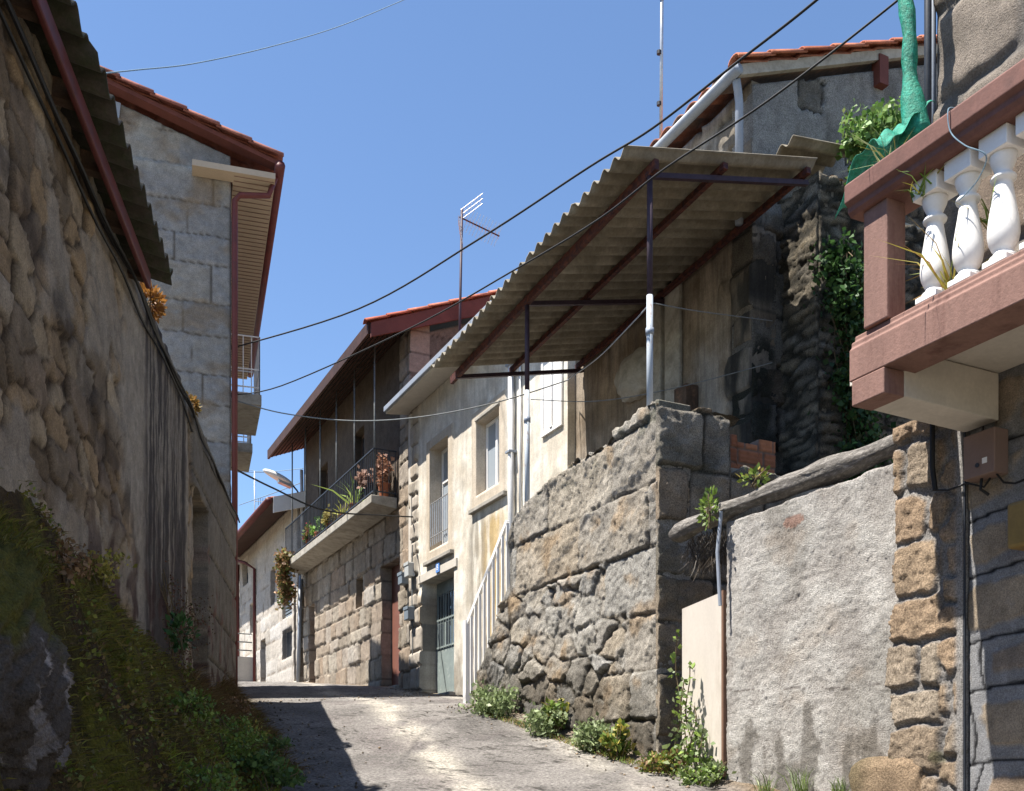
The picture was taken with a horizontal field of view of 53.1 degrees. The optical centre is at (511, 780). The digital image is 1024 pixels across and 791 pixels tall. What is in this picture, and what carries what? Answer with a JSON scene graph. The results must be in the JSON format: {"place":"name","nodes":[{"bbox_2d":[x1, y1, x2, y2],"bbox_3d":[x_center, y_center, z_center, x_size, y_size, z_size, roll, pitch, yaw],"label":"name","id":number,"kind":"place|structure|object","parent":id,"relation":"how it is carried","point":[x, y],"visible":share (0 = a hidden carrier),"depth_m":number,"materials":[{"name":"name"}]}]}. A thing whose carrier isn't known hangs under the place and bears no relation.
{"place":"outdoors","nodes":[
{"label":"outdoors","id":0,"kind":"place"},
{"bbox_2d":[0,468,287,790],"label":"bank","id":1,"kind":"structure","parent":0,"point":[17,497],"depth_m":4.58,"materials":[{"name":"green plant"}]},
{"bbox_2d":[0,528,74,790],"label":"boulder","id":2,"kind":"object","parent":1,"relation":"on","point":[36,681],"visible":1,"depth_m":3.46,"materials":[{"name":"grey stone"}]},
{"bbox_2d":[0,502,63,583],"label":"moss","id":3,"kind":"object","parent":2,"relation":"on","point":[14,528],"visible":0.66,"depth_m":3.69,"materials":[{"name":"green plant"}]},
{"bbox_2d":[42,537,102,587],"bbox_3d":[-2.001,-0.962,4.582,0.352,0.246,0.506,0,0,0],"label":"weed","id":4,"kind":"object","parent":1,"relation":"on","point":[73,564],"visible":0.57,"depth_m":4.53,"materials":[{"name":"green plant"}]},
{"bbox_2d":[83,548,137,586],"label":"weed","id":5,"kind":"object","parent":1,"relation":"on","point":[105,571],"visible":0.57,"depth_m":5.38,"materials":[{"name":"green plant"}]},
{"bbox_2d":[25,479,295,790],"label":"undergrowth","id":6,"kind":"object","parent":1,"relation":"on","point":[118,698],"visible":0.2,"depth_m":4.95,"materials":[{"name":"green plant"}]},
{"bbox_2d":[162,611,200,653],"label":"nettle","id":7,"kind":"object","parent":1,"relation":"on","point":[176,623],"visible":1,"depth_m":6.93,"materials":[{"name":"green plant"}]},
{"bbox_2d":[165,684,223,728],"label":"weed","id":8,"kind":"object","parent":1,"relation":"on","point":[198,713],"visible":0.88,"depth_m":5.95,"materials":[{"name":"green plant"}]},
{"bbox_2d":[176,756,254,790],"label":"weed","id":9,"kind":"object","parent":1,"relation":"on","point":[206,778],"visible":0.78,"depth_m":5.25,"materials":[{"name":"green plant"}]},
{"bbox_2d":[165,699,297,790],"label":"grass","id":10,"kind":"structure","parent":1,"relation":"on","point":[211,742],"depth_m":6.30,"materials":[{"name":"green plant"}]},
{"bbox_2d":[211,721,265,770],"bbox_3d":[-1.809,-0.218,6.773,0.406,0.365,0.708,0,0,0],"label":"weed","id":11,"kind":"object","parent":1,"relation":"on","point":[243,750],"visible":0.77,"depth_m":6.71,"materials":[{"name":"green plant"}]},
{"bbox_2d":[223,692,255,718],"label":"weed","id":12,"kind":"object","parent":1,"relation":"on","point":[237,701],"visible":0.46,"depth_m":9.73,"materials":[{"name":"green plant"}]},
{"bbox_2d":[213,709,271,746],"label":"weed","id":13,"kind":"object","parent":1,"relation":"on","point":[244,718],"visible":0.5,"depth_m":7.63,"materials":[{"name":"green plant"}]},
{"bbox_2d":[185,664,316,774],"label":"grass","id":14,"kind":"structure","parent":1,"relation":"on","point":[229,712],"depth_m":9.24,"materials":[{"name":"green plant"}]},
{"bbox_2d":[238,717,270,739],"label":"weed","id":15,"kind":"object","parent":1,"relation":"on","point":[256,721],"visible":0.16,"depth_m":8.88,"materials":[{"name":"green plant"}]},
{"bbox_2d":[229,745,306,790],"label":"bramble","id":16,"kind":"object","parent":1,"relation":"on","point":[264,761],"visible":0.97,"depth_m":6.84,"materials":[{"name":"green plant"}]},
{"bbox_2d":[253,734,296,756],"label":"weed","id":17,"kind":"object","parent":1,"relation":"on","point":[282,743],"visible":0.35,"depth_m":8.20,"materials":[{"name":"green plant"}]},
{"bbox_2d":[238,491,304,681],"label":"stone house","id":18,"kind":"structure","parent":0,"point":[275,638],"depth_m":29.12,"materials":[{"name":"white paint"}]},
{"bbox_2d":[254,471,261,510],"bbox_3d":[-9.298,-9.600,36.904,1.204,3.200,0.231,0,0,0],"label":"antenna mast","id":19,"kind":"object","parent":18,"relation":"on","point":[258,501],"visible":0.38,"depth_m":36.98,"materials":[{"name":"metal"}]},
{"bbox_2d":[240,483,299,504],"bbox_3d":[-7.293,-8.502,30.515,0.090,1.320,7.824,0,0,-26],"label":"overhead cable","id":20,"kind":"object","parent":18,"relation":"on","point":[267,495],"visible":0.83,"depth_m":30.64,"materials":[{"name":"grey rubber"}]},
{"bbox_2d":[287,630,292,657],"bbox_3d":[-5.911,-3.675,27.569,0.042,0.742,1.092,0,0,-26],"label":"window","id":21,"kind":"structure","parent":18,"relation":"in","point":[292,630],"depth_m":27.80,"materials":[{"name":"glass"}]},
{"bbox_2d":[74,0,936,529],"label":"sky","id":22,"kind":"structure","parent":0,"point":[386,123],"materials":[{"name":"blue"}]},
{"bbox_2d":[238,681,779,790],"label":"road","id":23,"kind":"structure","parent":0,"point":[435,748],"depth_m":9.31,"materials":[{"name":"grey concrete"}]},
{"bbox_2d":[542,696,569,733],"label":"weed","id":24,"kind":"object","parent":23,"relation":"on","point":[554,704],"visible":0.62,"depth_m":10.00,"materials":[{"name":"green plant"}]},
{"bbox_2d":[472,710,718,780],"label":"grass","id":25,"kind":"structure","parent":23,"relation":"on","point":[515,720],"depth_m":9.48,"materials":[{"name":"green plant"}]},
{"bbox_2d":[745,768,784,790],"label":"grass tuft","id":26,"kind":"object","parent":23,"relation":"on","point":[765,785],"visible":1,"depth_m":7.17,"materials":[{"name":"green plant"}]},
{"bbox_2d":[777,765,813,790],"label":"grass tuft","id":27,"kind":"object","parent":23,"relation":"on","point":[805,786],"visible":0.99,"depth_m":6.85,"materials":[{"name":"green plant"}]},
{"bbox_2d":[827,775,849,790],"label":"grass tuft","id":28,"kind":"object","parent":23,"relation":"on","point":[842,786],"visible":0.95,"depth_m":6.54,"materials":[{"name":"green plant"}]},
{"bbox_3d":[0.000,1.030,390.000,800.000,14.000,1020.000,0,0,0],"label":"ground","id":29,"kind":"structure","parent":0,"visible":0},
{"bbox_2d":[0,0,235,688],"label":"stone outbuilding","id":30,"kind":"structure","parent":29,"relation":"on","point":[101,444],"depth_m":5.38,"materials":[{"name":"stone"}]},
{"bbox_2d":[0,8,236,526],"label":"cable","id":31,"kind":"object","parent":30,"relation":"attached to","point":[17,50],"visible":0.93,"depth_m":5.22,"materials":[{"name":"black rubber"}]},
{"bbox_2d":[3,0,239,522],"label":"cable","id":32,"kind":"object","parent":30,"relation":"attached to","point":[32,60],"visible":1,"depth_m":5.36,"materials":[{"name":"black rubber"}]},
{"bbox_2d":[5,0,237,514],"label":"cable","id":33,"kind":"object","parent":30,"relation":"attached to","point":[112,241],"visible":0.53,"depth_m":5.81,"materials":[{"name":"black rubber"}]},
{"bbox_2d":[140,282,167,323],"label":"fern","id":34,"kind":"object","parent":30,"relation":"attached to","point":[156,299],"visible":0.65,"depth_m":7.09,"materials":[{"name":"orange plant"}]},
{"bbox_2d":[158,560,214,674],"bbox_3d":[-2.663,-1.272,8.011,0.261,0.952,2.022,0,0,0],"label":"creeper","id":35,"kind":"object","parent":30,"relation":"attached to","point":[168,621],"visible":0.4,"depth_m":8.15,"materials":[{"name":"green plant"}]},
{"bbox_2d":[186,390,201,416],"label":"fern","id":36,"kind":"object","parent":30,"relation":"attached to","point":[195,403],"visible":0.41,"depth_m":9.16,"materials":[{"name":"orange plant"}]},
{"bbox_2d":[100,65,284,686],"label":"granite house","id":37,"kind":"structure","parent":29,"relation":"on","point":[213,187],"depth_m":13.90,"materials":[{"name":"grey stone"}]},
{"bbox_2d":[106,0,402,73],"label":"overhead cable","id":38,"kind":"object","parent":37,"relation":"attached to","point":[244,52],"visible":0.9,"depth_m":12.07,"materials":[{"name":"black rubber"}]},
{"bbox_2d":[238,380,565,420],"bbox_3d":[-1.593,-5.128,13.784,4.641,0.545,0.518,0,0,6],"label":"overhead cable","id":39,"kind":"object","parent":37,"relation":"attached to","point":[405,418],"visible":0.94,"depth_m":13.76,"materials":[{"name":"black rubber"}]},
{"bbox_2d":[238,633,252,681],"bbox_3d":[-8.682,-3.534,31.807,0.910,1.867,2.050,0,0,-26],"label":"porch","id":40,"kind":"object","parent":29,"relation":"on","point":[245,669],"visible":0.28,"depth_m":30.97,"materials":[{"name":"concrete"}]},
{"bbox_2d":[267,290,496,689],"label":"house","id":41,"kind":"structure","parent":29,"relation":"on","point":[357,628],"depth_m":21.55,"materials":[{"name":"stone"}]},
{"bbox_2d":[263,469,303,578],"bbox_3d":[-5.873,-6.600,26.303,1.050,2.801,0.312,0,0,-22],"label":"street lamp","id":42,"kind":"object","parent":41,"relation":"attached to","point":[281,479],"visible":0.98,"depth_m":26.27,"materials":[{"name":"metal"}]},
{"bbox_2d":[272,547,298,610],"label":"trailing plant","id":43,"kind":"object","parent":41,"relation":"hanging from","point":[286,594],"visible":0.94,"depth_m":25.63,"materials":[{"name":"brown plant"}]},
{"bbox_2d":[301,521,313,545],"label":"flower plant","id":44,"kind":"object","parent":41,"relation":"on","point":[307,529],"visible":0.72,"depth_m":24.15,"materials":[{"name":"green plant"}]},
{"bbox_2d":[309,516,323,537],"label":"flower plant","id":45,"kind":"object","parent":41,"relation":"on","point":[312,532],"visible":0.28,"depth_m":23.58,"materials":[{"name":"green plant"}]},
{"bbox_2d":[326,471,327,507],"bbox_3d":[-4.381,-6.600,24.810,0.042,1.992,0.792,0,0,-26],"label":"window","id":46,"kind":"structure","parent":41,"relation":"in","point":[327,471],"depth_m":25.14,"materials":[{"name":"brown wood"}]},
{"bbox_2d":[321,504,337,529],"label":"flower plant","id":47,"kind":"object","parent":41,"relation":"on","point":[325,516],"visible":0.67,"depth_m":22.60,"materials":[{"name":"yellow plant"}]},
{"bbox_2d":[312,473,364,507],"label":"aloe plant","id":48,"kind":"object","parent":41,"relation":"on","point":[341,497],"visible":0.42,"depth_m":21.18,"materials":[{"name":"green plant"}]},
{"bbox_2d":[334,501,348,518],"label":"aloe plant","id":49,"kind":"object","parent":41,"relation":"on","point":[342,509],"visible":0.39,"depth_m":21.88,"materials":[{"name":"green plant"}]},
{"bbox_2d":[361,435,363,498],"bbox_3d":[-3.149,-6.600,22.296,0.042,1.992,0.792,0,0,-26],"label":"window","id":50,"kind":"structure","parent":41,"relation":"in","point":[362,438],"depth_m":22.60,"materials":[{"name":"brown wood"}]},
{"bbox_2d":[354,463,389,496],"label":"dry shrub","id":51,"kind":"object","parent":41,"relation":"on","point":[360,478],"visible":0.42,"depth_m":20.28,"materials":[{"name":"pink plant"}]},
{"bbox_2d":[377,453,394,496],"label":"dry shrub","id":52,"kind":"object","parent":41,"relation":"on","point":[387,469],"visible":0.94,"depth_m":19.97,"materials":[{"name":"brown plant"}]},
{"bbox_2d":[392,565,400,685],"bbox_3d":[-2.206,-2.940,20.492,0.056,2.880,1.130,0,0,-26],"label":"door","id":53,"kind":"structure","parent":41,"relation":"in","point":[395,587],"depth_m":20.76,"materials":[{"name":"wood"}]},
{"bbox_2d":[384,300,575,695],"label":"cream house","id":54,"kind":"structure","parent":29,"relation":"on","point":[466,484],"depth_m":17.13,"materials":[{"name":"paint"}]},
{"bbox_2d":[231,467,412,517],"bbox_3d":[-3.086,-4.656,16.858,0.591,0.651,5.528,0,0,23],"label":"overhead cable","id":55,"kind":"object","parent":54,"relation":"attached to","point":[247,475],"visible":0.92,"depth_m":16.77,"materials":[{"name":"black rubber"}]},
{"bbox_2d":[397,571,407,585],"bbox_3d":[-2.067,-3.835,19.419,0.150,0.230,0.240,0,0,-26],"label":"meter box","id":56,"kind":"object","parent":54,"relation":"attached to","point":[402,581],"visible":0.81,"depth_m":19.33,"materials":[{"name":"grey plastic"}]},
{"bbox_2d":[403,561,414,577],"bbox_3d":[-1.913,-3.935,19.104,0.150,0.270,0.240,0,0,-26],"label":"meter box","id":57,"kind":"object","parent":54,"relation":"attached to","point":[408,566],"visible":1,"depth_m":19.01,"materials":[{"name":"grey plastic"}]},
{"bbox_2d":[403,605,414,620],"bbox_3d":[-1.922,-3.125,19.122,0.150,0.250,0.240,0,0,-26],"label":"meter box","id":58,"kind":"object","parent":54,"relation":"attached to","point":[408,612],"visible":1,"depth_m":19.04,"materials":[{"name":"grey plastic"}]},
{"bbox_2d":[411,545,412,654],"bbox_3d":[-1.859,-3.350,19.106,0.035,2.100,0.068,0,0,0],"label":"conduit","id":59,"kind":"object","parent":54,"relation":"attached to","point":[411,599],"visible":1,"depth_m":19.11,"materials":[{"name":"plastic"}]},
{"bbox_2d":[436,562,439,572],"bbox_3d":[-1.307,-3.748,18.009,0.018,0.165,0.160,0,0,-26],"label":"house number plate","id":60,"kind":"object","parent":54,"relation":"attached to","point":[437,567],"visible":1,"depth_m":17.98,"materials":[{"name":"blue ceramic"}]},
{"bbox_2d":[442,447,447,543],"bbox_3d":[-1.077,-5.035,18.111,0.042,1.822,0.852,0,0,-26],"label":"window","id":61,"kind":"structure","parent":54,"relation":"in","point":[445,452],"depth_m":18.41,"materials":[{"name":"white paint"}]},
{"bbox_2d":[437,577,453,692],"bbox_3d":[-1.058,-2.510,18.254,0.062,2.220,1.460,0,0,-26],"label":"door","id":62,"kind":"structure","parent":54,"relation":"in","point":[445,590],"depth_m":18.53,"materials":[{"name":"grey metal"}]},
{"bbox_2d":[458,193,501,331],"bbox_3d":[-0.607,-9.181,19.443,0.868,3.763,0.645,0,0,0],"label":"tv antenna","id":63,"kind":"object","parent":54,"relation":"attached to","point":[460,222],"visible":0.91,"depth_m":19.41,"materials":[{"name":"metal"}]},
{"bbox_2d":[486,416,498,489],"bbox_3d":[-0.228,-5.190,16.244,0.042,1.172,0.852,0,0,-26],"label":"window","id":64,"kind":"structure","parent":54,"relation":"in","point":[492,428],"depth_m":16.44,"materials":[{"name":"white glass"}]},
{"bbox_2d":[541,361,562,437],"bbox_3d":[0.549,-5.630,14.259,0.042,1.532,0.602,0,0,-26],"label":"window","id":65,"kind":"structure","parent":54,"relation":"in","point":[551,411],"depth_m":14.22,"materials":[{"name":"white paint"}]},
{"bbox_2d":[455,678,520,719],"bbox_3d":[-0.187,-0.846,11.226,0.739,0.583,0.949,0,0,-30],"label":"weed","id":66,"kind":"object","parent":29,"relation":"on","point":[496,702],"visible":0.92,"depth_m":11.02,"materials":[{"name":"green plant"}]},
{"bbox_2d":[517,699,568,737],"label":"weed","id":67,"kind":"object","parent":29,"relation":"on","point":[536,720],"visible":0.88,"depth_m":9.88,"materials":[{"name":"green plant"}]},
{"bbox_2d":[564,711,614,754],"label":"weed","id":68,"kind":"object","parent":29,"relation":"on","point":[585,738],"visible":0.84,"depth_m":9.11,"materials":[{"name":"green plant"}]},
{"bbox_2d":[598,718,639,759],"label":"weed","id":69,"kind":"object","parent":29,"relation":"on","point":[607,740],"visible":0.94,"depth_m":8.83,"materials":[{"name":"green plant"}]},
{"bbox_2d":[463,399,833,756],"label":"stair wall","id":70,"kind":"structure","parent":29,"relation":"on","point":[603,590],"depth_m":9.33,"materials":[{"name":"stone"}]},
{"bbox_2d":[430,145,816,501],"bbox_3d":[0.906,-4.343,11.348,2.194,3.186,4.636,0,0,-26],"label":"corrugated canopy","id":71,"kind":"object","parent":70,"relation":"on","point":[584,297],"visible":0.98,"depth_m":10.70,"materials":[{"name":"metal"}]},
{"bbox_2d":[566,307,646,380],"bbox_3d":[1.002,-4.801,11.428,0.067,1.197,4.777,0,0,-6],"label":"overhead cable","id":72,"kind":"object","parent":71,"relation":"attached to","point":[610,345],"visible":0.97,"depth_m":10.98,"materials":[{"name":"black rubber"}]},
{"bbox_2d":[531,362,771,401],"bbox_3d":[1.411,-4.149,10.761,2.567,0.204,0.138,0,0,19],"label":"overhead cable","id":73,"kind":"object","parent":71,"relation":"attached to","point":[653,392],"visible":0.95,"depth_m":10.66,"materials":[{"name":"black rubber"}]},
{"bbox_2d":[653,303,772,320],"bbox_3d":[1.928,-4.447,9.737,1.952,0.456,0.044,0,0,-44],"label":"overhead cable","id":74,"kind":"object","parent":71,"relation":"attached to","point":[711,313],"visible":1,"depth_m":9.71,"materials":[{"name":"black rubber"}]},
{"bbox_2d":[730,434,774,472],"bbox_3d":[2.184,-2.600,9.868,1.380,1.200,0.614,0,0,-26],"label":"brick infill","id":75,"kind":"object","parent":70,"relation":"on","point":[754,453],"visible":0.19,"depth_m":9.56,"materials":[{"name":"brick"}]},
{"bbox_2d":[634,744,688,773],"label":"weed","id":76,"kind":"object","parent":29,"relation":"on","point":[654,758],"visible":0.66,"depth_m":8.15,"materials":[{"name":"green plant"}]},
{"bbox_2d":[658,629,723,777],"bbox_3d":[1.359,-0.557,7.942,0.308,1.266,0.614,0,0,-31],"label":"climbing weed","id":77,"kind":"object","parent":29,"relation":"on","point":[689,758],"visible":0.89,"depth_m":7.96,"materials":[{"name":"green plant"}]},
{"bbox_2d":[682,590,726,776],"bbox_3d":[1.498,-0.715,7.985,0.046,1.430,0.648,0,0,-19],"label":"board","id":78,"kind":"object","parent":29,"relation":"on","point":[704,644],"visible":0.79,"depth_m":7.89,"materials":[{"name":"beige wood"}]},
{"bbox_2d":[673,759,736,786],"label":"weed","id":79,"kind":"object","parent":29,"relation":"on","point":[708,775],"visible":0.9,"depth_m":7.61,"materials":[{"name":"green plant"}]},
{"bbox_2d":[575,35,937,475],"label":"weathered house","id":80,"kind":"structure","parent":29,"relation":"on","point":[740,275],"depth_m":11.06,"materials":[{"name":"paint"}]},
{"bbox_2d":[657,0,663,137],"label":"antenna mast","id":81,"kind":"object","parent":80,"relation":"attached to","point":[660,101],"visible":0.88,"depth_m":11.98,"materials":[{"name":"metal"}]},
{"bbox_2d":[770,135,845,174],"bbox_3d":[3.029,-6.450,10.613,0.769,0.164,0.543,0,0,-26],"label":"loose sheet","id":82,"kind":"object","parent":80,"relation":"attached to","point":[824,153],"visible":0.57,"depth_m":10.46,"materials":[{"name":"grey concrete"}]},
{"bbox_2d":[842,107,856,132],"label":"vine shoot","id":83,"kind":"object","parent":80,"relation":"attached to","point":[843,110],"visible":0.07,"depth_m":10.84,"materials":[{"name":"green plant"}]},
{"bbox_2d":[726,464,898,790],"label":"rendered wall","id":84,"kind":"structure","parent":29,"relation":"on","point":[812,599],"depth_m":6.86,"materials":[{"name":"concrete"}]},
{"bbox_2d":[668,435,910,542],"bbox_3d":[1.870,-2.036,7.249,0.194,0.220,2.526,0,0,-27],"label":"stone coping","id":85,"kind":"object","parent":84,"relation":"on","point":[831,470],"visible":0.92,"depth_m":6.95,"materials":[{"name":"grey stone"}]},
{"bbox_2d":[680,529,726,580],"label":"roots","id":86,"kind":"object","parent":85,"relation":"hanging from","point":[707,558],"visible":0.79,"depth_m":8.09,"materials":[{"name":"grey plant"}]},
{"bbox_2d":[695,485,718,530],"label":"creeper","id":87,"kind":"object","parent":85,"relation":"attached to","point":[703,503],"visible":1,"depth_m":7.68,"materials":[{"name":"green plant"}]},
{"bbox_2d":[716,511,722,605],"bbox_3d":[1.540,-1.650,7.609,0.054,0.702,0.033,0,0,23],"label":"conduit","id":88,"kind":"object","parent":85,"relation":"attached to","point":[718,558],"visible":1,"depth_m":7.60,"materials":[{"name":"grey plastic"}]},
{"bbox_2d":[735,462,771,487],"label":"creeper","id":89,"kind":"object","parent":85,"relation":"on","point":[761,475],"visible":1,"depth_m":7.47,"materials":[{"name":"green plant"}]},
{"bbox_2d":[778,170,923,484],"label":"ruined wall","id":90,"kind":"structure","parent":29,"relation":"on","point":[809,211],"depth_m":10.47,"materials":[{"name":"stone"}]},
{"bbox_2d":[802,226,898,482],"bbox_3d":[3.636,-3.894,10.388,1.388,3.312,0.677,0,0,0],"label":"ivy","id":91,"kind":"object","parent":90,"relation":"attached to","point":[848,293],"visible":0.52,"depth_m":10.30,"materials":[{"name":"green plant"}]},
{"bbox_2d":[835,96,901,184],"bbox_3d":[3.753,-6.286,10.357,0.972,1.225,0.682,0,0,0],"label":"ivy","id":92,"kind":"object","parent":90,"relation":"attached to","point":[864,130],"visible":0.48,"depth_m":10.24,"materials":[{"name":"green plant"}]},
{"bbox_2d":[844,0,1023,790],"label":"house","id":93,"kind":"structure","parent":29,"relation":"on","point":[948,363],"depth_m":5.50,"materials":[{"name":"stone"}]},
{"bbox_2d":[238,0,817,346],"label":"overhead cable","id":94,"kind":"object","parent":93,"relation":"attached to","point":[669,115],"visible":0.98,"depth_m":8.80,"materials":[{"name":"black rubber"}]},
{"bbox_2d":[238,0,897,394],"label":"overhead cable","id":95,"kind":"object","parent":93,"relation":"attached to","point":[622,200],"visible":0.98,"depth_m":7.70,"materials":[{"name":"black rubber"}]},
{"bbox_2d":[846,129,912,168],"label":"spider plant","id":96,"kind":"object","parent":93,"relation":"on","point":[879,153],"visible":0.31,"depth_m":5.21,"materials":[{"name":"green plant"}]},
{"bbox_2d":[835,0,934,217],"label":"green netting","id":97,"kind":"object","parent":93,"relation":"hanging from","point":[914,113],"visible":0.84,"depth_m":5.72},
{"bbox_2d":[896,163,944,201],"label":"spider plant","id":98,"kind":"object","parent":93,"relation":"on","point":[921,188],"visible":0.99,"depth_m":4.97,"materials":[{"name":"green plant"}]},
{"bbox_2d":[876,203,988,303],"bbox_3d":[2.075,-2.488,4.896,0.712,0.290,0.692,0,0,35],"label":"spider plant","id":99,"kind":"object","parent":93,"relation":"on","point":[928,263],"visible":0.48,"depth_m":4.92,"materials":[{"name":"green plant"}]},
{"bbox_2d":[930,424,990,490],"bbox_3d":[2.495,-1.897,5.708,0.030,0.605,0.389,0,0,-29],"label":"cable","id":100,"kind":"object","parent":93,"relation":"attached to","point":[932,460],"visible":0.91,"depth_m":5.85,"materials":[{"name":"black rubber"}]},
{"bbox_2d":[947,107,986,200],"bbox_3d":[2.119,-3.110,5.147,0.144,0.785,1.054,0,0,5],"label":"string","id":101,"kind":"object","parent":93,"relation":"attached to","point":[984,153],"visible":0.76,"depth_m":4.70,"materials":[{"name":"white plastic"}]},
{"bbox_2d":[951,179,995,229],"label":"spider plant","id":102,"kind":"object","parent":93,"relation":"on","point":[983,222],"visible":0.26,"depth_m":4.82,"materials":[{"name":"green plant"}]},
{"bbox_2d":[963,427,1007,482],"bbox_3d":[2.558,-1.760,5.538,0.118,0.240,0.200,0,0,-26],"label":"meter box","id":103,"kind":"object","parent":93,"relation":"attached to","point":[985,455],"visible":1,"depth_m":5.48,"materials":[{"name":"brown paint"}]},
{"bbox_2d":[979,474,1023,495],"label":"cable","id":104,"kind":"object","parent":93,"relation":"attached to","point":[986,492],"visible":1,"depth_m":5.47,"materials":[{"name":"black rubber"}]},
{"bbox_2d":[1008,500,1023,550],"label":"mailbox","id":105,"kind":"object","parent":93,"relation":"attached to","point":[1015,525],"depth_m":5.27,"materials":[{"name":"metal"}]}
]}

